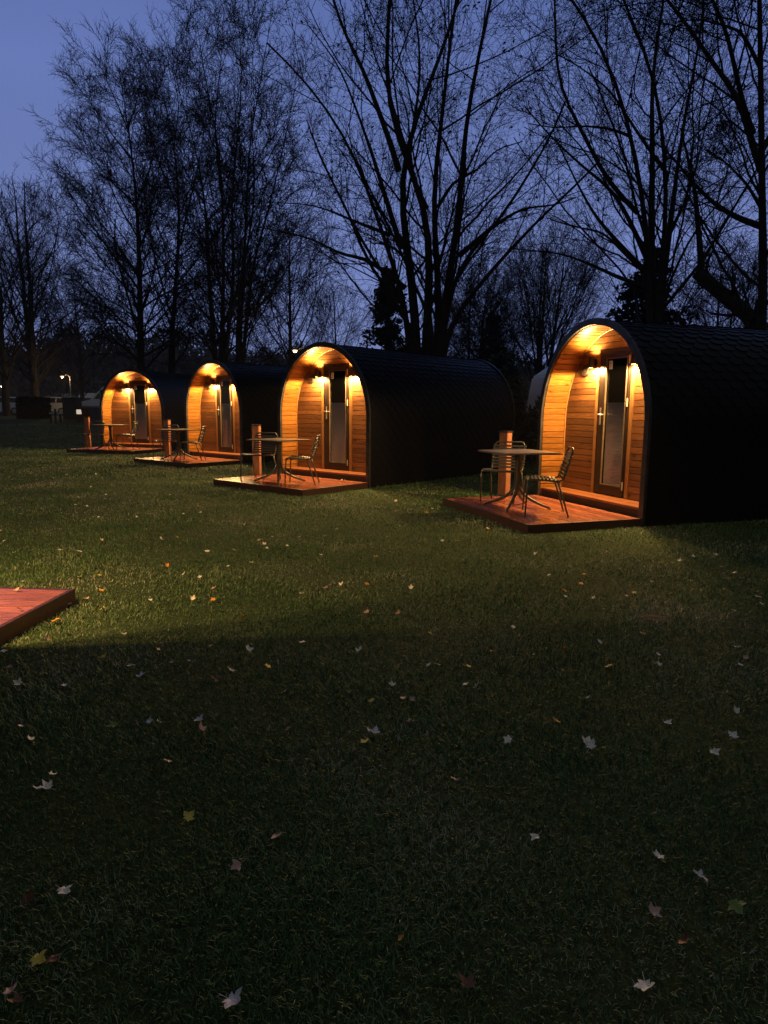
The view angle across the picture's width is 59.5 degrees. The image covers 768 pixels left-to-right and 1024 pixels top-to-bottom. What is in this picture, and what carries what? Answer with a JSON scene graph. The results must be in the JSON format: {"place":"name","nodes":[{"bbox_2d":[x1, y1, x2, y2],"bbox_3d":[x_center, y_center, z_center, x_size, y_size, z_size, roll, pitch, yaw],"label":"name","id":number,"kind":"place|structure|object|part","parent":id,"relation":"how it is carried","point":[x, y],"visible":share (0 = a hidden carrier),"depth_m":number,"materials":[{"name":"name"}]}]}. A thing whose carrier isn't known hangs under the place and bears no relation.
{"place":"outdoors","nodes":[
{"label":"outdoors","id":0,"kind":"place"},
{"bbox_2d":[0,396,16,414],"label":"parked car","id":1,"kind":"object","parent":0,"point":[12,405],"visible":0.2,"depth_m":55.48,"materials":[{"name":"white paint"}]},
{"bbox_2d":[47,397,62,415],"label":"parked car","id":2,"kind":"object","parent":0,"point":[56,403],"visible":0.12,"depth_m":54.48,"materials":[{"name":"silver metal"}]},
{"bbox_2d":[54,409,56,423],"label":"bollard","id":3,"kind":"object","parent":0,"point":[55,416],"visible":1,"depth_m":40.57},
{"bbox_2d":[40,393,75,396],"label":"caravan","id":4,"kind":"object","parent":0,"point":[61,394],"visible":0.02,"depth_m":97.64,"materials":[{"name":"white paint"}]},
{"bbox_2d":[80,406,91,422],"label":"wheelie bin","id":5,"kind":"object","parent":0,"point":[85,411],"visible":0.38,"depth_m":40.27,"materials":[{"name":"black plastic"}]},
{"bbox_2d":[82,386,103,407],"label":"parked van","id":6,"kind":"object","parent":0,"point":[94,400],"visible":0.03,"depth_m":45.44,"materials":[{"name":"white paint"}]},
{"bbox_2d":[89,406,99,422],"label":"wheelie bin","id":7,"kind":"object","parent":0,"point":[94,414],"visible":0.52,"depth_m":40.30,"materials":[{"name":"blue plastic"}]},
{"bbox_2d":[94,381,106,396],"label":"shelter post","id":8,"kind":"object","parent":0,"point":[99,382],"visible":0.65,"depth_m":43.08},
{"bbox_2d":[0,412,767,1023],"bbox_3d":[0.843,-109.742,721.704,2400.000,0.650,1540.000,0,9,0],"label":"ground","id":9,"kind":"structure","parent":0,"point":[666,966],"depth_m":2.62,"materials":[{"name":"green plant"}]},
{"bbox_2d":[3,982,16,993],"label":"fallen leaf","id":10,"kind":"object","parent":9,"relation":"on","point":[8,990],"visible":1,"depth_m":1.58,"materials":[{"name":"beige plant"}]},
{"bbox_2d":[5,992,29,1003],"bbox_3d":[-0.848,1.122,1.555,0.036,0.019,0.042,5,10,26],"label":"fallen leaf","id":11,"kind":"object","parent":9,"relation":"on","point":[17,999],"visible":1,"depth_m":1.55,"materials":[{"name":"brown plant"}]},
{"bbox_2d":[13,677,23,684],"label":"fallen leaf","id":12,"kind":"object","parent":9,"relation":"on","point":[18,682],"visible":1,"depth_m":3.33,"materials":[{"name":"grey plant"}]},
{"bbox_2d":[22,886,34,903],"bbox_3d":[-0.992,1.077,1.870,0.049,0.015,0.061,-15,39,20],"label":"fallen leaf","id":13,"kind":"object","parent":9,"relation":"on","point":[29,896],"visible":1,"depth_m":1.88,"materials":[{"name":"red plant"}]},
{"bbox_2d":[15,396,51,418],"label":"clipped hedge","id":14,"kind":"object","parent":9,"relation":"on","point":[35,407],"visible":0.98,"depth_m":45.57,"materials":[{"name":"plant"}]},
{"bbox_2d":[28,949,46,966],"bbox_3d":[-0.865,1.109,1.674,0.063,0.009,0.048,8,28,19],"label":"fallen leaf","id":15,"kind":"object","parent":9,"relation":"on","point":[38,958],"visible":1,"depth_m":1.67,"materials":[{"name":"yellow plant"}]},
{"bbox_2d":[0,187,75,415],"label":"bare tree","id":16,"kind":"object","parent":9,"relation":"on","point":[5,377],"visible":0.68,"depth_m":50.03,"materials":[{"name":"black plant"}]},
{"bbox_2d":[0,587,75,643],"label":"wooden deck","id":17,"kind":"structure","parent":9,"relation":"on","point":[37,605],"depth_m":4.46,"materials":[{"name":"brown wood"}]},
{"bbox_2d":[41,779,52,788],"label":"fallen leaf","id":18,"kind":"object","parent":9,"relation":"on","point":[46,785],"visible":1,"depth_m":2.43,"materials":[{"name":"beige plant"}]},
{"bbox_2d":[45,953,60,963],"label":"fallen leaf","id":19,"kind":"object","parent":9,"relation":"on","point":[52,958],"visible":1,"depth_m":1.67,"materials":[{"name":"brown plant"}]},
{"bbox_2d":[0,163,107,396],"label":"bare tree","id":20,"kind":"object","parent":9,"relation":"on","point":[33,378],"visible":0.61,"depth_m":51.83,"materials":[{"name":"black plant"}]},
{"bbox_2d":[49,413,61,422],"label":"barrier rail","id":21,"kind":"object","parent":9,"relation":"on","point":[60,416],"visible":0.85,"depth_m":41.59,"materials":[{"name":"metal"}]},
{"bbox_2d":[56,884,72,893],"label":"fallen leaf","id":22,"kind":"object","parent":9,"relation":"on","point":[64,890],"visible":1,"depth_m":1.91,"materials":[{"name":"beige plant"}]},
{"bbox_2d":[60,375,71,396],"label":"street lamp","id":23,"kind":"object","parent":9,"relation":"on","point":[62,376],"visible":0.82,"depth_m":51.10,"materials":[{"name":"metal"}]},
{"bbox_2d":[4,253,132,400],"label":"bare tree","id":24,"kind":"object","parent":9,"relation":"on","point":[81,361],"visible":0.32,"depth_m":60.43,"materials":[{"name":"black plant"}]},
{"bbox_2d":[61,397,81,419],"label":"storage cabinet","id":25,"kind":"object","parent":9,"relation":"on","point":[71,406],"visible":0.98,"depth_m":43.51,"materials":[{"name":"black"}]},
{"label":"door","id":26,"kind":"part","parent":25,"relation":"part of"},
{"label":"door","id":27,"kind":"part","parent":25,"relation":"part of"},
{"bbox_2d":[76,410,82,421],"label":"lit sign","id":28,"kind":"object","parent":9,"relation":"on","point":[79,416],"visible":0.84,"depth_m":42.57,"materials":[{"name":"white"}]},
{"bbox_2d":[78,393,95,400],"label":"caravan","id":29,"kind":"object","parent":9,"relation":"on","point":[88,396],"visible":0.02,"depth_m":93.69,"materials":[{"name":"white paint"}]},
{"bbox_2d":[84,417,90,447],"bbox_3d":[-9.511,-2.519,21.546,0.164,1.075,0.164,-1,9,-8],"label":"timber light post","id":30,"kind":"object","parent":9,"relation":"on","point":[86,428],"visible":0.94,"depth_m":21.48,"materials":[{"name":"wood"}]},
{"bbox_2d":[107,720,119,727],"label":"fallen leaf","id":31,"kind":"object","parent":9,"relation":"on","point":[112,724],"visible":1,"depth_m":2.91,"materials":[{"name":"plant"}]},
{"bbox_2d":[66,447,163,453],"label":"wooden deck","id":32,"kind":"structure","parent":9,"relation":"on","point":[110,450],"depth_m":20.47,"materials":[{"name":"brown wood"}]},
{"bbox_2d":[82,421,105,447],"bbox_3d":[-9.050,-2.408,20.962,0.510,0.847,0.577,1,9,2],"label":"patio chair","id":33,"kind":"object","parent":32,"relation":"on","point":[95,431],"visible":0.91,"depth_m":21.12,"materials":[{"name":"grey metal"}]},
{"bbox_2d":[94,424,127,449],"bbox_3d":[-8.434,-2.318,20.712,0.800,0.750,0.800,3,9,14],"label":"patio table","id":34,"kind":"object","parent":32,"relation":"on","point":[110,433],"visible":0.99,"depth_m":20.68,"materials":[{"name":"grey metal"}]},
{"bbox_2d":[116,422,139,449],"bbox_3d":[-7.844,-2.341,20.588,0.577,0.847,0.510,0,9,0],"label":"patio chair","id":35,"kind":"object","parent":32,"relation":"on","point":[135,429],"visible":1,"depth_m":20.52,"materials":[{"name":"grey metal"}]},
{"bbox_2d":[0,11,247,374],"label":"bare tree","id":36,"kind":"object","parent":9,"relation":"on","point":[138,324],"visible":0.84,"depth_m":37.53,"materials":[{"name":"black plant"}]},
{"bbox_2d":[99,369,191,450],"bbox_3d":[-7.340,-3.620,23.829,2.466,2.592,4.967,3,9,18],"label":"camping pod","id":37,"kind":"object","parent":9,"relation":"on","point":[148,401],"visible":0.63,"depth_m":21.92,"materials":[{"name":"brown wood"}]},
{"bbox_2d":[130,383,148,442],"bbox_3d":[-7.979,-3.233,21.890,0.617,1.935,0.117,3,9,18],"label":"door","id":38,"kind":"structure","parent":37,"relation":"in","point":[141,415],"depth_m":21.94,"materials":[{"name":"glass"}]},
{"bbox_2d":[50,1,258,372],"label":"bare tree","id":39,"kind":"object","parent":9,"relation":"on","point":[171,355],"visible":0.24,"depth_m":39.26,"materials":[{"name":"black plant"}]},
{"bbox_2d":[134,455,239,467],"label":"wooden deck","id":40,"kind":"structure","parent":9,"relation":"on","point":[187,462],"depth_m":16.49,"materials":[{"name":"brown wood"}]},
{"bbox_2d":[153,425,179,458],"bbox_3d":[-5.571,-1.802,17.194,0.510,0.847,0.577,2,9,8],"label":"patio chair","id":41,"kind":"object","parent":40,"relation":"on","point":[171,440],"visible":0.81,"depth_m":17.35,"materials":[{"name":"grey metal"}]},
{"bbox_2d":[162,419,171,455],"bbox_3d":[-5.777,-1.933,17.919,0.164,1.075,0.164,2,9,10],"label":"timber light post","id":42,"kind":"object","parent":40,"relation":"on","point":[167,451],"visible":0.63,"depth_m":17.87,"materials":[{"name":"wood"}]},
{"bbox_2d":[155,429,199,460],"bbox_3d":[-5.149,-1.694,16.815,0.800,0.750,0.800,9,12,43],"label":"patio table","id":43,"kind":"object","parent":40,"relation":"on","point":[178,440],"visible":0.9,"depth_m":16.76,"materials":[{"name":"grey metal"}]},
{"bbox_2d":[180,426,205,460],"bbox_3d":[-4.663,-1.677,16.426,0.577,0.847,0.510,0,9,-4],"label":"patio chair","id":44,"kind":"object","parent":40,"relation":"on","point":[198,442],"visible":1,"depth_m":16.36,"materials":[{"name":"grey metal"}]},
{"bbox_2d":[183,810,194,821],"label":"fallen leaf","id":45,"kind":"object","parent":9,"relation":"on","point":[188,816],"visible":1,"depth_m":2.26,"materials":[{"name":"plant"}]},
{"bbox_2d":[193,714,202,720],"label":"fallen leaf","id":46,"kind":"object","parent":9,"relation":"on","point":[200,718],"visible":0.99,"depth_m":2.96,"materials":[{"name":"grey plant"}]},
{"bbox_2d":[198,720,205,730],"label":"fallen leaf","id":47,"kind":"object","parent":9,"relation":"on","point":[202,727],"visible":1,"depth_m":2.88,"materials":[{"name":"brown plant"}]},
{"bbox_2d":[212,674,223,681],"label":"fallen leaf","id":48,"kind":"object","parent":9,"relation":"on","point":[216,677],"visible":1,"depth_m":3.41,"materials":[{"name":"brown plant"}]},
{"bbox_2d":[120,0,333,362],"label":"bare tree","id":49,"kind":"object","parent":9,"relation":"on","point":[223,339],"visible":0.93,"depth_m":33.42,"materials":[{"name":"brown plant"}]},
{"bbox_2d":[219,987,241,1008],"bbox_3d":[-0.354,1.124,1.560,0.052,0.022,0.058,-3,9,-22],"label":"fallen leaf","id":50,"kind":"object","parent":9,"relation":"on","point":[232,999],"visible":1,"depth_m":1.56,"materials":[{"name":"beige plant"}]},
{"bbox_2d":[184,360,287,463],"bbox_3d":[-2.845,-2.876,19.205,2.466,2.592,4.967,8,11,40],"label":"camping pod","id":51,"kind":"object","parent":9,"relation":"on","point":[227,404],"visible":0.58,"depth_m":17.58,"materials":[{"name":"brown wood"}]},
{"bbox_2d":[217,377,232,451],"bbox_3d":[-4.190,-2.553,17.650,0.617,1.935,0.117,8,11,40],"label":"door","id":52,"kind":"structure","parent":51,"relation":"in","point":[225,421],"depth_m":17.72,"materials":[{"name":"glass"}]},
{"bbox_2d":[230,858,246,870],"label":"fallen leaf","id":53,"kind":"object","parent":9,"relation":"on","point":[236,864],"visible":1,"depth_m":2.02,"materials":[{"name":"brown plant"}]},
{"bbox_2d":[251,424,261,475],"bbox_3d":[-2.479,-1.165,13.079,0.164,1.075,0.164,1,9,7],"label":"timber light post","id":54,"kind":"object","parent":9,"relation":"on","point":[256,428],"visible":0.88,"depth_m":13.03,"materials":[{"name":"wood"}]},
{"bbox_2d":[161,0,361,365],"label":"bare tree","id":55,"kind":"object","parent":9,"relation":"on","point":[242,359],"visible":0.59,"depth_m":35.00,"materials":[{"name":"black plant"}]},
{"bbox_2d":[0,325,545,408],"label":"distant wood","id":56,"kind":"object","parent":9,"relation":"on","point":[51,383],"visible":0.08,"depth_m":99.18,"materials":[{"name":"plant"}]},
{"bbox_2d":[216,210,353,365],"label":"bare tree","id":57,"kind":"object","parent":9,"relation":"on","point":[304,293],"visible":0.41,"depth_m":43.98,"materials":[{"name":"black plant"}]},
{"bbox_2d":[213,474,367,495],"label":"wooden deck","id":58,"kind":"structure","parent":9,"relation":"on","point":[296,487],"depth_m":11.64,"materials":[{"name":"brown wood"}]},
{"bbox_2d":[240,432,277,480],"bbox_3d":[-2.288,-1.035,12.365,0.510,0.847,0.577,4,9,20],"label":"patio chair","id":59,"kind":"object","parent":58,"relation":"on","point":[261,444],"visible":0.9,"depth_m":12.48,"materials":[{"name":"grey metal"}]},
{"bbox_2d":[246,438,309,483],"bbox_3d":[-1.862,-0.913,11.893,0.800,0.750,0.800,7,11,38],"label":"patio table","id":60,"kind":"object","parent":58,"relation":"on","point":[278,442],"visible":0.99,"depth_m":11.85,"materials":[{"name":"grey metal"}]},
{"bbox_2d":[284,435,320,485],"bbox_3d":[-1.391,-0.905,11.559,0.577,0.847,0.510,1,9,2],"label":"patio chair","id":61,"kind":"object","parent":58,"relation":"on","point":[308,458],"visible":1,"depth_m":11.49,"materials":[{"name":"grey metal"}]},
{"bbox_2d":[282,273,374,349],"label":"bare tree","id":62,"kind":"object","parent":9,"relation":"on","point":[356,326],"visible":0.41,"depth_m":55.57,"materials":[{"name":"black plant"}]},
{"bbox_2d":[367,726,379,733],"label":"fallen leaf","id":63,"kind":"object","parent":9,"relation":"on","point":[375,730],"visible":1,"depth_m":2.86,"materials":[{"name":"grey plant"}]},
{"bbox_2d":[359,265,421,351],"bbox_3d":[0.186,-7.888,33.122,5.876,8.263,5.867,0,9,0],"label":"conifer tree","id":64,"kind":"object","parent":9,"relation":"on","point":[382,338],"visible":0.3,"depth_m":32.62,"materials":[{"name":"green plant"}]},
{"bbox_2d":[277,342,514,487],"bbox_3d":[0.445,-2.100,14.318,2.466,2.592,4.967,8,11,40],"label":"camping pod","id":65,"kind":"object","parent":9,"relation":"on","point":[372,417],"visible":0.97,"depth_m":13.04,"materials":[{"name":"brown wood"}]},
{"bbox_2d":[324,366,347,469],"bbox_3d":[-0.913,-1.779,12.776,0.617,1.935,0.117,8,11,40],"label":"door","id":66,"kind":"structure","parent":65,"relation":"in","point":[336,414],"depth_m":12.84,"materials":[{"name":"glass"}]},
{"bbox_2d":[224,0,647,357],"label":"bare tree","id":67,"kind":"object","parent":9,"relation":"on","point":[436,340],"visible":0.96,"depth_m":20.07,"materials":[{"name":"brown plant"}]},
{"bbox_2d":[458,972,481,988],"bbox_3d":[0.205,1.122,1.607,0.055,0.021,0.046,1,9,3],"label":"fallen leaf","id":68,"kind":"object","parent":9,"relation":"on","point":[468,982],"visible":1,"depth_m":1.61,"materials":[{"name":"brown plant"}]},
{"bbox_2d":[395,237,558,373],"bbox_3d":[5.127,-10.002,37.803,8.438,10.783,8.767,6,10,31],"label":"bare tree","id":69,"kind":"object","parent":9,"relation":"on","point":[475,304],"visible":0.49,"depth_m":36.93,"materials":[{"name":"black plant"}]},
{"bbox_2d":[475,313,504,360],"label":"conifer tree","id":70,"kind":"object","parent":9,"relation":"on","point":[491,335],"visible":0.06,"depth_m":42.54,"materials":[{"name":"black plant"}]},
{"bbox_2d":[432,279,554,390],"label":"bare tree","id":71,"kind":"object","parent":9,"relation":"on","point":[525,377],"visible":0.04,"depth_m":57.86,"materials":[{"name":"black plant"}]},
{"bbox_2d":[498,431,512,495],"bbox_3d":[1.843,-0.697,10.249,0.164,1.075,0.164,8,12,41],"label":"timber light post","id":72,"kind":"object","parent":9,"relation":"on","point":[503,483],"visible":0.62,"depth_m":10.20,"materials":[{"name":"wood"}]},
{"bbox_2d":[503,735,511,742],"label":"fallen leaf","id":73,"kind":"object","parent":9,"relation":"on","point":[507,738],"visible":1,"depth_m":2.81,"materials":[{"name":"grey plant"}]},
{"bbox_2d":[514,396,539,461],"bbox_3d":[4.441,-2.129,17.437,2.317,1.905,1.662,0,9,0],"label":"evergreen shrub","id":74,"kind":"object","parent":9,"relation":"on","point":[527,427],"visible":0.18,"depth_m":17.12,"materials":[{"name":"green plant"}]},
{"bbox_2d":[529,833,538,839],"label":"fallen leaf","id":75,"kind":"object","parent":9,"relation":"on","point":[534,836],"visible":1,"depth_m":2.17,"materials":[{"name":"beige plant"}]},
{"bbox_2d":[526,367,547,416],"bbox_3d":[7.031,-2.647,18.100,6.070,2.616,2.234,0,9,0],"label":"caravan","id":76,"kind":"object","parent":9,"relation":"on","point":[537,381],"visible":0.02,"depth_m":18.28,"materials":[{"name":"white paint"}]},
{"bbox_2d":[443,495,640,532],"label":"wooden deck","id":77,"kind":"structure","parent":9,"relation":"on","point":[539,519],"depth_m":8.41,"materials":[{"name":"brown wood"}]},
{"bbox_2d":[480,441,525,504],"bbox_3d":[1.702,-0.572,9.548,0.510,0.847,0.577,5,10,27],"label":"patio chair","id":78,"kind":"object","parent":77,"relation":"on","point":[491,470],"visible":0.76,"depth_m":9.67,"materials":[{"name":"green metal"}]},
{"bbox_2d":[478,449,560,511],"bbox_3d":[1.782,-0.438,8.977,0.800,0.750,0.800,-2,9,-18],"label":"patio table","id":79,"kind":"object","parent":77,"relation":"on","point":[516,488],"visible":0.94,"depth_m":8.92,"materials":[{"name":"grey metal"}]},
{"bbox_2d":[522,446,573,517],"bbox_3d":[2.047,-0.393,8.398,0.577,0.847,0.510,2,9,8],"label":"patio chair","id":80,"kind":"object","parent":77,"relation":"on","point":[544,478],"visible":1,"depth_m":8.26,"materials":[{"name":"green metal"}]},
{"bbox_2d":[464,197,639,381],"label":"bare tree","id":81,"kind":"object","parent":9,"relation":"on","point":[554,309],"visible":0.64,"depth_m":44.71,"materials":[{"name":"black plant"}]},
{"bbox_2d":[582,735,595,742],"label":"fallen leaf","id":82,"kind":"object","parent":9,"relation":"on","point":[588,738],"visible":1,"depth_m":2.79,"materials":[{"name":"grey plant"}]},
{"bbox_2d":[585,738,595,750],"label":"fallen leaf","id":83,"kind":"object","parent":9,"relation":"on","point":[590,743],"visible":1,"depth_m":2.76,"materials":[{"name":"grey plant"}]},
{"bbox_2d":[440,0,767,323],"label":"bare tree","id":84,"kind":"object","parent":9,"relation":"on","point":[648,226],"visible":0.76,"depth_m":18.49,"materials":[{"name":"brown plant"}]},
{"bbox_2d":[633,971,654,990],"bbox_3d":[0.624,1.128,1.611,0.054,0.017,0.066,-21,5,17],"label":"fallen leaf","id":85,"kind":"object","parent":9,"relation":"on","point":[644,985],"visible":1,"depth_m":1.61,"materials":[{"name":"beige plant"}]},
{"bbox_2d":[535,318,767,526],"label":"camping pod","id":86,"kind":"object","parent":9,"relation":"on","point":[656,424],"visible":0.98,"depth_m":8.55,"materials":[{"name":"black"}]},
{"bbox_2d":[594,351,631,496],"bbox_3d":[3.117,-1.199,9.200,0.117,1.935,0.617,-2,9,-18],"label":"door","id":87,"kind":"structure","parent":86,"relation":"in","point":[613,446],"depth_m":9.28,"materials":[{"name":"glass"}]},
{"bbox_2d":[605,242,698,324],"bbox_3d":[9.415,-5.833,24.330,6.423,7.571,6.999,6,10,31],"label":"conifer tree","id":88,"kind":"object","parent":9,"relation":"on","point":[632,306],"visible":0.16,"depth_m":23.69,"materials":[{"name":"green plant"}]},
{"bbox_2d":[634,614,671,621],"bbox_3d":[1.836,0.713,4.553,0.232,0.008,0.181,-5,10,-32],"label":"soil patch","id":89,"kind":"object","parent":9,"relation":"on","point":[655,617],"visible":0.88,"depth_m":4.54,"materials":[{"name":"brown soil"}]},
{"bbox_2d":[647,902,661,916],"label":"fallen leaf","id":90,"kind":"object","parent":9,"relation":"on","point":[654,911],"visible":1,"depth_m":1.85,"materials":[{"name":"beige plant"}]},
{"bbox_2d":[653,849,664,858],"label":"fallen leaf","id":91,"kind":"object","parent":9,"relation":"on","point":[657,854],"visible":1,"depth_m":2.08,"materials":[{"name":"beige plant"}]},
{"bbox_2d":[576,0,767,328],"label":"bare tree","id":92,"kind":"object","parent":9,"relation":"on","point":[757,150],"visible":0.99,"depth_m":15.02,"materials":[{"name":"black plant"}]},
{"bbox_2d":[678,931,688,943],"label":"fallen leaf","id":93,"kind":"object","parent":9,"relation":"on","point":[683,940],"visible":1,"depth_m":1.75,"materials":[{"name":"brown plant"}]},
{"bbox_2d":[693,869,703,877],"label":"fallen leaf","id":94,"kind":"object","parent":9,"relation":"on","point":[700,871],"visible":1,"depth_m":1.99,"materials":[{"name":"grey plant"}]},
{"bbox_2d":[658,217,767,328],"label":"bare tree","id":95,"kind":"object","parent":9,"relation":"on","point":[730,322],"visible":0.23,"depth_m":31.93,"materials":[{"name":"black plant"}]},
{"bbox_2d":[710,748,720,754],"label":"fallen leaf","id":96,"kind":"object","parent":9,"relation":"on","point":[714,751],"visible":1,"depth_m":2.71,"materials":[{"name":"grey plant"}]},
{"bbox_2d":[665,129,767,329],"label":"leaning tree","id":97,"kind":"object","parent":9,"relation":"on","point":[728,300],"visible":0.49,"depth_m":17.66,"materials":[{"name":"brown plant"}]},
{"bbox_2d":[728,731,738,738],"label":"fallen leaf","id":98,"kind":"object","parent":9,"relation":"on","point":[732,734],"visible":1,"depth_m":2.85,"materials":[{"name":"grey plant"}]},
{"bbox_2d":[727,893,745,913],"bbox_3d":[0.982,1.092,1.875,0.054,0.010,0.071,-24,26,1],"label":"fallen leaf","id":99,"kind":"object","parent":9,"relation":"on","point":[736,905],"visible":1,"depth_m":1.87,"materials":[{"name":"green plant"}]},
{"bbox_2d":[734,705,741,716],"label":"fallen leaf","id":100,"kind":"object","parent":9,"relation":"on","point":[736,710],"visible":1,"depth_m":3.08,"materials":[{"name":"grey plant"}]},
{"bbox_2d":[0,0,767,367],"label":"sky","id":101,"kind":"structure","parent":0,"point":[29,39],"materials":[{"name":"blue"}]}
]}

